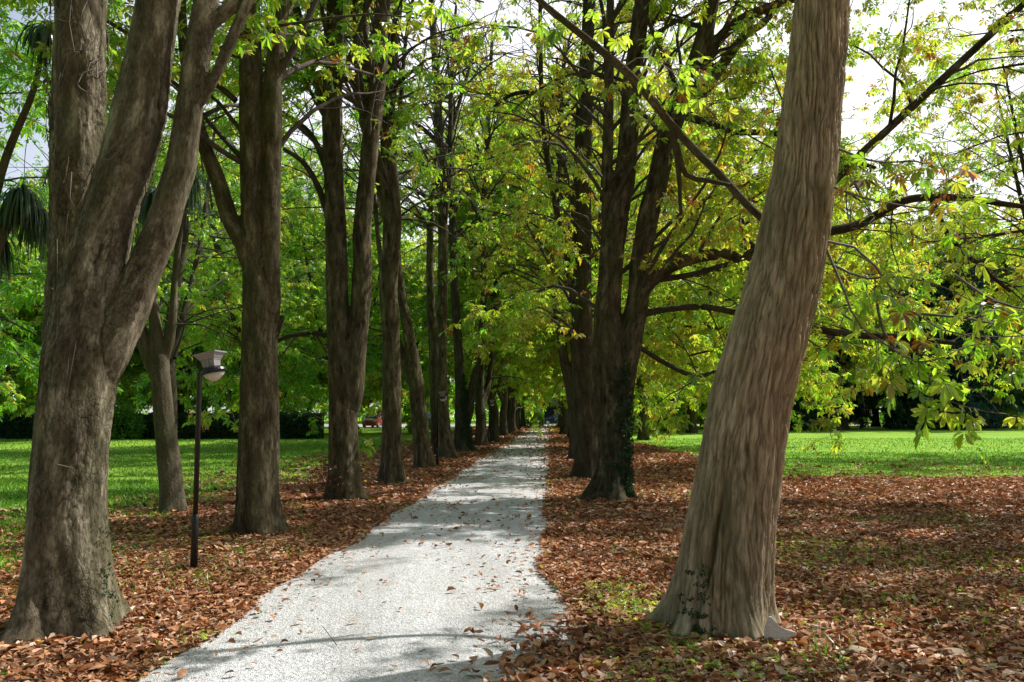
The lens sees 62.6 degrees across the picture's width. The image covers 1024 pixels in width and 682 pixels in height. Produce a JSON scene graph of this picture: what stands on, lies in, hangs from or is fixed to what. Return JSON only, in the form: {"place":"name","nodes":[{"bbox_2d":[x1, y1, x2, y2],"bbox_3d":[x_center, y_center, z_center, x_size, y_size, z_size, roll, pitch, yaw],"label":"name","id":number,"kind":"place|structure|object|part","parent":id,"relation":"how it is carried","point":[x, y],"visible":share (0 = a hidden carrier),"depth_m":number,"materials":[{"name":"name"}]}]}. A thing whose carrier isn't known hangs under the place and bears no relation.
{"place":"outdoors","nodes":[
{"label":"outdoors","id":0,"kind":"place"},
{"bbox_2d":[136,426,577,681],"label":"gravel path","id":1,"kind":"structure","parent":0,"point":[418,594],"depth_m":6.99,"materials":[{"name":"grey gravel"}]},
{"bbox_2d":[140,426,600,681],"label":"scattered leaves","id":2,"kind":"object","parent":1,"relation":"on","point":[545,667],"visible":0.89,"depth_m":5.73,"materials":[{"name":"brown plant"}]},
{"bbox_2d":[324,426,454,427],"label":"car park","id":3,"kind":"structure","parent":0,"point":[379,427],"depth_m":88.73,"materials":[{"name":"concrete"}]},
{"bbox_2d":[286,187,428,416],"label":"chestnut tree","id":4,"kind":"object","parent":3,"relation":"on","point":[405,397],"visible":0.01,"depth_m":88.35,"materials":[{"name":"green plant"}]},
{"bbox_2d":[362,412,381,427],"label":"parked car","id":5,"kind":"object","parent":3,"relation":"on","point":[373,420],"visible":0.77,"depth_m":88.63,"materials":[{"name":"red paint"}]},
{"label":"window","id":6,"kind":"part","parent":5,"relation":"part of","materials":[{"name":"grey glass"}]},
{"bbox_2d":[0,426,1023,681],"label":"lawn","id":7,"kind":"structure","parent":0,"point":[872,432],"depth_m":21.48,"materials":[{"name":"green plant"}]},
{"bbox_2d":[0,40,21,151],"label":"chestnut tree","id":8,"kind":"object","parent":7,"relation":"on","point":[1,99],"visible":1,"depth_m":11.35,"materials":[{"name":"green plant"}]},
{"bbox_2d":[3,395,35,412],"bbox_3d":[-30.429,4.864,53.993,5.568,2.803,3.079,-1,-5,14],"label":"bush","id":9,"kind":"object","parent":7,"relation":"on","point":[27,406],"visible":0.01,"depth_m":53.73,"materials":[{"name":"green plant"}]},
{"bbox_2d":[0,230,46,422],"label":"chestnut tree","id":10,"kind":"object","parent":7,"relation":"on","point":[11,398],"visible":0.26,"depth_m":45.04,"materials":[{"name":"green plant"}]},
{"bbox_2d":[3,259,43,396],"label":"chestnut tree","id":11,"kind":"object","parent":7,"relation":"on","point":[33,342],"depth_m":55.74,"materials":[{"name":"green plant"}]},
{"bbox_2d":[0,9,53,280],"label":"cordyline","id":12,"kind":"object","parent":7,"relation":"on","point":[25,210],"visible":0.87,"depth_m":11.73,"materials":[{"name":"green plant"}]},
{"bbox_2d":[0,170,195,413],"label":"chestnut tree","id":13,"kind":"object","parent":7,"relation":"on","point":[21,385],"visible":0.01,"depth_m":57.62,"materials":[{"name":"green plant"}]},
{"bbox_2d":[0,0,209,394],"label":"chestnut tree","id":14,"kind":"object","parent":7,"relation":"on","point":[11,355],"visible":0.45,"depth_m":19.56,"materials":[{"name":"green plant"}]},
{"bbox_2d":[0,79,227,410],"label":"chestnut tree","id":15,"kind":"object","parent":7,"relation":"on","point":[43,255],"visible":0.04,"depth_m":54.77,"materials":[{"name":"green plant"}]},
{"bbox_2d":[0,0,254,650],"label":"chestnut tree","id":16,"kind":"object","parent":7,"relation":"on","point":[61,588],"visible":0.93,"depth_m":6.31,"materials":[{"name":"grey plant"}]},
{"bbox_2d":[36,0,167,468],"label":"dried vine","id":17,"kind":"object","parent":16,"relation":"attached to","point":[51,123],"visible":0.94,"depth_m":6.62,"materials":[{"name":"brown plant"}]},
{"bbox_2d":[92,509,118,623],"bbox_3d":[-2.958,1.680,6.174,0.144,0.894,0.239,0,-5,0],"label":"ivy","id":18,"kind":"object","parent":16,"relation":"attached to","point":[106,585],"visible":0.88,"depth_m":6.15,"materials":[{"name":"green plant"}]},
{"bbox_2d":[110,399,147,438],"bbox_3d":[-23.588,4.662,50.217,3.046,2.498,2.701,4,-6,-42],"label":"bush","id":19,"kind":"object","parent":7,"relation":"on","point":[116,434],"visible":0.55,"depth_m":49.96,"materials":[{"name":"green plant"}]},
{"bbox_2d":[0,411,325,438],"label":"hedge","id":20,"kind":"object","parent":7,"relation":"on","point":[17,427],"visible":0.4,"depth_m":50.74,"materials":[{"name":"green plant"}]},
{"bbox_2d":[129,165,215,514],"bbox_3d":[-5.937,0.000,13.788,2.079,6.037,0.903,-1,-5,15],"label":"cordyline","id":21,"kind":"object","parent":7,"relation":"on","point":[155,346],"visible":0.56,"depth_m":13.60,"materials":[{"name":"plant"}]},
{"bbox_2d":[115,231,237,418],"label":"chestnut tree","id":22,"kind":"object","parent":7,"relation":"on","point":[133,377],"visible":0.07,"depth_m":53.31,"materials":[{"name":"green plant"}]},
{"bbox_2d":[3,4,354,430],"bbox_3d":[-11.270,-4.608,27.484,11.172,17.024,9.858,3,-6,-33],"label":"chestnut tree","id":23,"kind":"object","parent":7,"relation":"on","point":[182,319],"visible":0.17,"depth_m":27.46,"materials":[{"name":"green plant"}]},
{"bbox_2d":[115,181,289,413],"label":"chestnut tree","id":24,"kind":"object","parent":7,"relation":"on","point":[237,396],"depth_m":81.34,"materials":[{"name":"green plant"}]},
{"bbox_2d":[190,350,226,567],"bbox_3d":[-3.092,1.261,8.570,0.318,2.332,0.255,-1,-5,9],"label":"lamp post","id":25,"kind":"object","parent":7,"relation":"on","point":[213,370],"visible":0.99,"depth_m":8.57,"materials":[{"name":"black metal"}]},
{"bbox_2d":[119,99,309,416],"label":"chestnut tree","id":26,"kind":"object","parent":7,"relation":"on","point":[180,407],"visible":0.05,"depth_m":53.88,"materials":[{"name":"green plant"}]},
{"bbox_2d":[148,121,327,404],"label":"chestnut tree","id":27,"kind":"object","parent":7,"relation":"on","point":[209,395],"visible":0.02,"depth_m":53.19,"materials":[{"name":"green plant"}]},
{"bbox_2d":[130,51,373,412],"bbox_3d":[-12.153,-3.671,36.191,12.441,16.625,11.446,1,-5,-11],"label":"chestnut tree","id":28,"kind":"object","parent":7,"relation":"on","point":[289,300],"visible":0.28,"depth_m":35.45,"materials":[{"name":"green plant"}]},
{"bbox_2d":[0,0,564,536],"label":"chestnut tree","id":29,"kind":"object","parent":7,"relation":"on","point":[254,230],"visible":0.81,"depth_m":11.32,"materials":[{"name":"green plant"}]},
{"bbox_2d":[279,396,297,415],"bbox_3d":[-15.452,4.912,54.364,4.800,2.713,2.906,0,-5,0],"label":"bush","id":30,"kind":"object","parent":7,"relation":"on","point":[288,406],"visible":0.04,"depth_m":54.27,"materials":[{"name":"green plant"}]},
{"bbox_2d":[204,195,423,433],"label":"chestnut tree","id":31,"kind":"object","parent":7,"relation":"on","point":[365,402],"depth_m":60.58,"materials":[{"name":"green plant"}]},
{"bbox_2d":[164,109,470,442],"bbox_3d":[-8.442,-3.779,41.231,13.290,17.911,13.077,-1,-5,14],"label":"chestnut tree","id":32,"kind":"object","parent":7,"relation":"on","point":[374,348],"visible":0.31,"depth_m":40.03,"materials":[{"name":"green plant"}]},
{"bbox_2d":[169,0,511,503],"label":"chestnut tree","id":33,"kind":"object","parent":7,"relation":"on","point":[346,335],"visible":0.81,"depth_m":15.60,"materials":[{"name":"green plant"}]},
{"bbox_2d":[279,144,428,407],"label":"chestnut tree","id":34,"kind":"object","parent":7,"relation":"on","point":[371,382],"visible":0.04,"depth_m":58.77,"materials":[{"name":"green plant"}]},
{"bbox_2d":[213,0,509,484],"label":"chestnut tree","id":35,"kind":"object","parent":7,"relation":"on","point":[391,468],"visible":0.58,"depth_m":19.16,"materials":[{"name":"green plant"}]},
{"bbox_2d":[310,229,468,433],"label":"chestnut tree","id":36,"kind":"object","parent":7,"relation":"on","point":[407,409],"visible":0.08,"depth_m":65.52,"materials":[{"name":"green plant"}]},
{"bbox_2d":[261,1,535,467],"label":"chestnut tree","id":37,"kind":"object","parent":7,"relation":"on","point":[412,374],"visible":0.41,"depth_m":24.31,"materials":[{"name":"green plant"}]},
{"bbox_2d":[436,391,447,464],"bbox_3d":[-2.051,2.625,24.621,0.320,2.322,0.255,0,-5,-6],"label":"lamp post","id":38,"kind":"object","parent":7,"relation":"on","point":[442,397],"visible":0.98,"depth_m":24.61,"materials":[{"name":"black metal"}]},
{"bbox_2d":[350,0,555,452],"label":"chestnut tree","id":39,"kind":"object","parent":7,"relation":"on","point":[457,339],"visible":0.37,"depth_m":34.57,"materials":[{"name":"green plant"}]},
{"bbox_2d":[455,374,473,450],"bbox_3d":[-1.848,2.936,34.291,0.686,3.191,0.882,-3,-6,28],"label":"ivy","id":40,"kind":"object","parent":39,"relation":"attached to","point":[469,430],"visible":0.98,"depth_m":34.11,"materials":[{"name":"green plant"}]},
{"bbox_2d":[343,0,566,457],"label":"chestnut tree","id":41,"kind":"object","parent":7,"relation":"on","point":[438,361],"visible":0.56,"depth_m":29.85,"materials":[{"name":"green plant"}]},
{"bbox_2d":[398,54,555,442],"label":"chestnut tree","id":42,"kind":"object","parent":7,"relation":"on","point":[494,423],"visible":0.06,"depth_m":44.53,"materials":[{"name":"green plant"}]},
{"bbox_2d":[421,134,546,433],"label":"chestnut tree","id":43,"kind":"object","parent":7,"relation":"on","point":[508,381],"depth_m":50.27,"materials":[{"name":"green plant"}]},
{"bbox_2d":[402,13,571,446],"bbox_3d":[-0.986,-5.362,40.796,9.614,20.784,9.321,1,-5,-16],"label":"chestnut tree","id":44,"kind":"object","parent":7,"relation":"on","point":[481,399],"visible":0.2,"depth_m":39.67,"materials":[{"name":"green plant"}]},
{"bbox_2d":[434,117,545,435],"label":"chestnut tree","id":45,"kind":"object","parent":7,"relation":"on","point":[503,424],"depth_m":57.01,"materials":[{"name":"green plant"}]},
{"bbox_2d":[488,400,494,442],"bbox_3d":[-1.019,4.096,41.922,0.321,2.310,0.255,0,-5,-6],"label":"lamp post","id":46,"kind":"object","parent":7,"relation":"on","point":[491,403],"visible":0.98,"depth_m":41.91,"materials":[{"name":"black metal"}]},
{"bbox_2d":[464,365,536,432],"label":"chestnut tree","id":47,"kind":"object","parent":7,"relation":"on","point":[511,393],"visible":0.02,"depth_m":63.55,"materials":[{"name":"green plant"}]},
{"bbox_2d":[0,426,1023,681],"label":"leaf litter","id":48,"kind":"object","parent":7,"relation":"on","point":[674,510],"visible":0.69,"depth_m":8.51,"materials":[{"name":"brown plant"}]},
{"bbox_2d":[0,479,1022,681],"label":"fallen twigs","id":49,"kind":"object","parent":48,"relation":"on","point":[597,590],"visible":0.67,"depth_m":7.30,"materials":[{"name":"brown wood"}]},
{"bbox_2d":[2,478,1023,681],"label":"ground weeds","id":50,"kind":"object","parent":7,"relation":"on","point":[714,663],"visible":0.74,"depth_m":6.68,"materials":[{"name":"green plant"}]},
{"bbox_2d":[511,389,517,430],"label":"chestnut tree","id":51,"kind":"object","parent":7,"relation":"on","point":[513,412],"depth_m":70.46,"materials":[{"name":"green plant"}]},
{"bbox_2d":[518,389,521,427],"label":"chestnut tree","id":52,"kind":"object","parent":7,"relation":"on","point":[519,405],"depth_m":85.42,"materials":[{"name":"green plant"}]},
{"bbox_2d":[500,383,540,428],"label":"chestnut tree","id":53,"kind":"object","parent":7,"relation":"on","point":[516,417],"depth_m":77.68,"materials":[{"name":"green plant"}]},
{"bbox_2d":[520,406,544,425],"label":"bush","id":54,"kind":"object","parent":7,"relation":"on","point":[535,415],"visible":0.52,"depth_m":97.98,"materials":[{"name":"green plant"}]},
{"bbox_2d":[520,387,550,425],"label":"chestnut tree","id":55,"kind":"object","parent":7,"relation":"on","point":[522,419],"visible":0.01,"depth_m":93.43,"materials":[{"name":"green plant"}]},
{"bbox_2d":[533,388,558,425],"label":"chestnut tree","id":56,"kind":"object","parent":7,"relation":"on","point":[553,402],"depth_m":94.41,"materials":[{"name":"green plant"}]},
{"bbox_2d":[528,171,568,434],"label":"chestnut tree","id":57,"kind":"object","parent":7,"relation":"on","point":[564,424],"visible":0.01,"depth_m":60.54,"materials":[{"name":"green plant"}]},
{"bbox_2d":[536,376,562,428],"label":"chestnut tree","id":58,"kind":"object","parent":7,"relation":"on","point":[547,403],"visible":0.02,"depth_m":76.78,"materials":[{"name":"green plant"}]},
{"bbox_2d":[557,400,560,427],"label":"chestnut tree","id":59,"kind":"object","parent":7,"relation":"on","point":[559,416],"depth_m":85.51,"materials":[{"name":"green plant"}]},
{"bbox_2d":[396,0,734,479],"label":"chestnut tree","id":60,"kind":"object","parent":7,"relation":"on","point":[577,278],"visible":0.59,"depth_m":20.79,"materials":[{"name":"green plant"}]},
{"bbox_2d":[449,0,690,460],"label":"chestnut tree","id":61,"kind":"object","parent":7,"relation":"on","point":[566,367],"visible":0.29,"depth_m":28.79,"materials":[{"name":"green plant"}]},
{"bbox_2d":[506,93,654,440],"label":"chestnut tree","id":62,"kind":"object","parent":7,"relation":"on","point":[637,401],"depth_m":45.27,"materials":[{"name":"green plant"}]},
{"bbox_2d":[489,63,676,399],"bbox_3d":[3.527,-4.045,37.723,7.915,17.682,9.833,-4,-6,38],"label":"chestnut tree","id":63,"kind":"object","parent":7,"relation":"on","point":[532,366],"visible":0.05,"depth_m":36.74,"materials":[{"name":"green plant"}]},
{"bbox_2d":[539,290,635,437],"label":"chestnut tree","id":64,"kind":"object","parent":7,"relation":"on","point":[563,394],"visible":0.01,"depth_m":52.80,"materials":[{"name":"green plant"}]},
{"bbox_2d":[456,42,768,436],"bbox_3d":[3.515,-3.711,34.647,13.084,16.451,14.864,-2,-5,24],"label":"chestnut tree","id":65,"kind":"object","parent":7,"relation":"on","point":[540,355],"visible":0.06,"depth_m":34.39,"materials":[{"name":"green plant"}]},
{"bbox_2d":[534,186,746,439],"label":"chestnut tree","id":66,"kind":"object","parent":7,"relation":"on","point":[643,434],"visible":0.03,"depth_m":48.63,"materials":[{"name":"green plant"}]},
{"bbox_2d":[634,212,705,424],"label":"chestnut tree","id":67,"kind":"object","parent":7,"relation":"on","point":[698,413],"depth_m":92.08,"materials":[{"name":"green plant"}]},
{"bbox_2d":[648,397,698,431],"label":"bush","id":68,"kind":"object","parent":7,"relation":"on","point":[665,429],"visible":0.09,"depth_m":71.27,"materials":[{"name":"green plant"}]},
{"bbox_2d":[630,267,738,433],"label":"chestnut tree","id":69,"kind":"object","parent":7,"relation":"on","point":[692,419],"visible":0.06,"depth_m":65.48,"materials":[{"name":"green plant"}]},
{"bbox_2d":[691,267,732,428],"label":"chestnut tree","id":70,"kind":"object","parent":7,"relation":"on","point":[699,420],"visible":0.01,"depth_m":82.02,"materials":[{"name":"green plant"}]},
{"bbox_2d":[439,0,1023,501],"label":"chestnut tree","id":71,"kind":"object","parent":7,"relation":"on","point":[617,336],"visible":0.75,"depth_m":15.84,"materials":[{"name":"green plant"}]},
{"bbox_2d":[596,359,635,497],"bbox_3d":[1.973,1.634,15.506,0.598,2.647,0.868,-3,-6,35],"label":"ivy","id":72,"kind":"object","parent":71,"relation":"attached to","point":[626,469],"visible":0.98,"depth_m":15.32,"materials":[{"name":"green plant"}]},
{"bbox_2d":[636,94,888,436],"bbox_3d":[11.057,-3.038,37.954,12.460,15.667,14.156,1,-5,-6],"label":"chestnut tree","id":73,"kind":"object","parent":7,"relation":"on","point":[713,335],"visible":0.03,"depth_m":38.98,"materials":[{"name":"green plant"}]},
{"bbox_2d":[503,0,1023,646],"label":"chestnut tree","id":74,"kind":"object","parent":7,"relation":"on","point":[729,536],"visible":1,"depth_m":6.19,"materials":[{"name":"beige plant"}]},
{"bbox_2d":[671,563,715,635],"bbox_3d":[1.262,1.879,5.963,0.365,0.608,0.117,-4,-6,42],"label":"ivy","id":75,"kind":"object","parent":74,"relation":"attached to","point":[698,629],"visible":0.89,"depth_m":5.92,"materials":[{"name":"green plant"}]},
{"bbox_2d":[542,14,989,458],"bbox_3d":[8.046,-3.309,25.471,12.740,14.101,11.214,3,-6,-35],"label":"chestnut tree","id":76,"kind":"object","parent":7,"relation":"on","point":[938,64],"visible":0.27,"depth_m":24.14,"materials":[{"name":"green plant"}]},
{"bbox_2d":[764,616,796,644],"bbox_3d":[1.849,1.995,5.800,0.234,0.194,0.035,0,-5,0],"label":"stone shard","id":77,"kind":"object","parent":7,"relation":"on","point":[773,629],"visible":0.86,"depth_m":5.78,"materials":[{"name":"stone"}]},
{"bbox_2d":[789,397,822,430],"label":"bush","id":78,"kind":"object","parent":7,"relation":"on","point":[811,413],"visible":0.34,"depth_m":72.79,"materials":[{"name":"green plant"}]},
{"bbox_2d":[716,213,936,431],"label":"chestnut tree","id":79,"kind":"object","parent":7,"relation":"on","point":[859,363],"visible":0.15,"depth_m":73.05,"materials":[{"name":"green plant"}]},
{"bbox_2d":[800,367,872,428],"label":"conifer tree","id":80,"kind":"object","parent":7,"relation":"on","point":[857,414],"visible":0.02,"depth_m":80.95,"materials":[{"name":"green plant"}]},
{"bbox_2d":[842,645,866,655],"bbox_3d":[2.260,2.038,5.532,0.162,0.069,0.128,0,-5,0],"label":"stone","id":81,"kind":"object","parent":7,"relation":"on","point":[855,648],"visible":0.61,"depth_m":5.50,"materials":[{"name":"beige stone"}]},
{"bbox_2d":[799,271,913,428],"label":"broadleaf tree","id":82,"kind":"object","parent":7,"relation":"on","point":[875,399],"visible":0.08,"depth_m":78.91,"materials":[{"name":"green plant"}]},
{"bbox_2d":[848,405,866,425],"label":"chestnut tree","id":83,"kind":"object","parent":7,"relation":"on","point":[850,423],"depth_m":95.25,"materials":[{"name":"green plant"}]},
{"bbox_2d":[850,273,900,426],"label":"conifer tree","id":84,"kind":"object","parent":7,"relation":"on","point":[876,414],"depth_m":95.31,"materials":[{"name":"green plant"}]},
{"bbox_2d":[882,387,963,429],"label":"bush","id":85,"kind":"object","parent":7,"relation":"on","point":[891,422],"visible":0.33,"depth_m":78.36,"materials":[{"name":"green plant"}]},
{"bbox_2d":[846,6,1023,401],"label":"chestnut tree","id":86,"kind":"object","parent":7,"relation":"on","point":[960,118],"visible":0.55,"depth_m":31.77,"materials":[{"name":"green plant"}]},
{"bbox_2d":[873,0,1023,306],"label":"chestnut tree","id":87,"kind":"object","parent":7,"relation":"on","point":[972,6],"visible":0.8,"depth_m":18.16,"materials":[{"name":"green plant"}]},
{"bbox_2d":[939,647,964,656],"bbox_3d":[2.877,2.035,5.495,0.150,0.059,0.118,0,-5,0],"label":"stone","id":88,"kind":"object","parent":7,"relation":"on","point":[958,650],"visible":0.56,"depth_m":5.47,"materials":[{"name":"beige stone"}]},
{"bbox_2d":[884,252,1023,429],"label":"conifer tree","id":89,"kind":"object","parent":7,"relation":"on","point":[984,405],"visible":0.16,"depth_m":77.72,"materials":[{"name":"green plant"}]},
{"bbox_2d":[889,189,1023,428],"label":"chestnut tree","id":90,"kind":"object","parent":7,"relation":"on","point":[1019,371],"visible":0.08,"depth_m":80.25,"materials":[{"name":"green plant"}]},
{"bbox_2d":[898,256,1023,429],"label":"broadleaf tree","id":91,"kind":"object","parent":7,"relation":"on","point":[1008,405],"visible":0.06,"depth_m":79.17,"materials":[{"name":"green plant"}]},
{"bbox_2d":[931,249,1023,427],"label":"broadleaf tree","id":92,"kind":"object","parent":7,"relation":"on","point":[1018,397],"visible":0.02,"depth_m":82.85,"materials":[{"name":"green plant"}]},
{"bbox_2d":[1000,273,1023,353],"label":"chestnut tree","id":93,"kind":"object","parent":7,"relation":"on","point":[1018,277],"visible":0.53,"depth_m":9.68,"materials":[{"name":"green plant"}]},
{"bbox_2d":[1002,255,1023,427],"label":"conifer tree","id":94,"kind":"object","parent":7,"relation":"on","point":[1022,404],"visible":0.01,"depth_m":88.68,"materials":[{"name":"green plant"}]},
{"bbox_2d":[0,0,1023,412],"label":"sky","id":95,"kind":"structure","parent":0,"point":[871,71],"materials":[{"name":"white"}]},
{"bbox_2d":[324,424,928,425],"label":"road","id":96,"kind":"structure","parent":0,"point":[555,424],"depth_m":102.43,"materials":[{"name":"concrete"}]},
{"bbox_2d":[542,413,557,423],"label":"parked car","id":97,"kind":"object","parent":96,"relation":"on","point":[550,419],"visible":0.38,"depth_m":107.93,"materials":[{"name":"blue paint"}]},
{"bbox_2d":[322,416,937,423],"bbox_3d":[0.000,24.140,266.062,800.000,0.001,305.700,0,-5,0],"label":"meadow","id":98,"kind":"structure","parent":0,"point":[472,422],"depth_m":133.21,"materials":[{"name":"green plant"}]},
{"bbox_2d":[139,262,454,422],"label":"woodland","id":99,"kind":"object","parent":98,"relation":"on","point":[427,400],"depth_m":124.92,"materials":[{"name":"green plant"}]},
{"bbox_2d":[359,260,637,420],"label":"woodland","id":100,"kind":"object","parent":98,"relation":"on","point":[487,406],"visible":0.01,"depth_m":151.99,"materials":[{"name":"green plant"}]},
{"bbox_2d":[511,395,557,420],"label":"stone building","id":101,"kind":"structure","parent":98,"relation":"on","point":[549,412],"depth_m":127.60,"materials":[{"name":"grey stone"}]},
{"bbox_2d":[542,403,556,418],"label":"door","id":102,"kind":"structure","parent":101,"relation":"in","point":[549,411],"depth_m":127.62,"materials":[{"name":"black glass"}]},
{"bbox_2d":[631,226,1023,422],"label":"woodland","id":103,"kind":"object","parent":98,"relation":"on","point":[881,417],"depth_m":125.64,"materials":[{"name":"green plant"}]}
]}

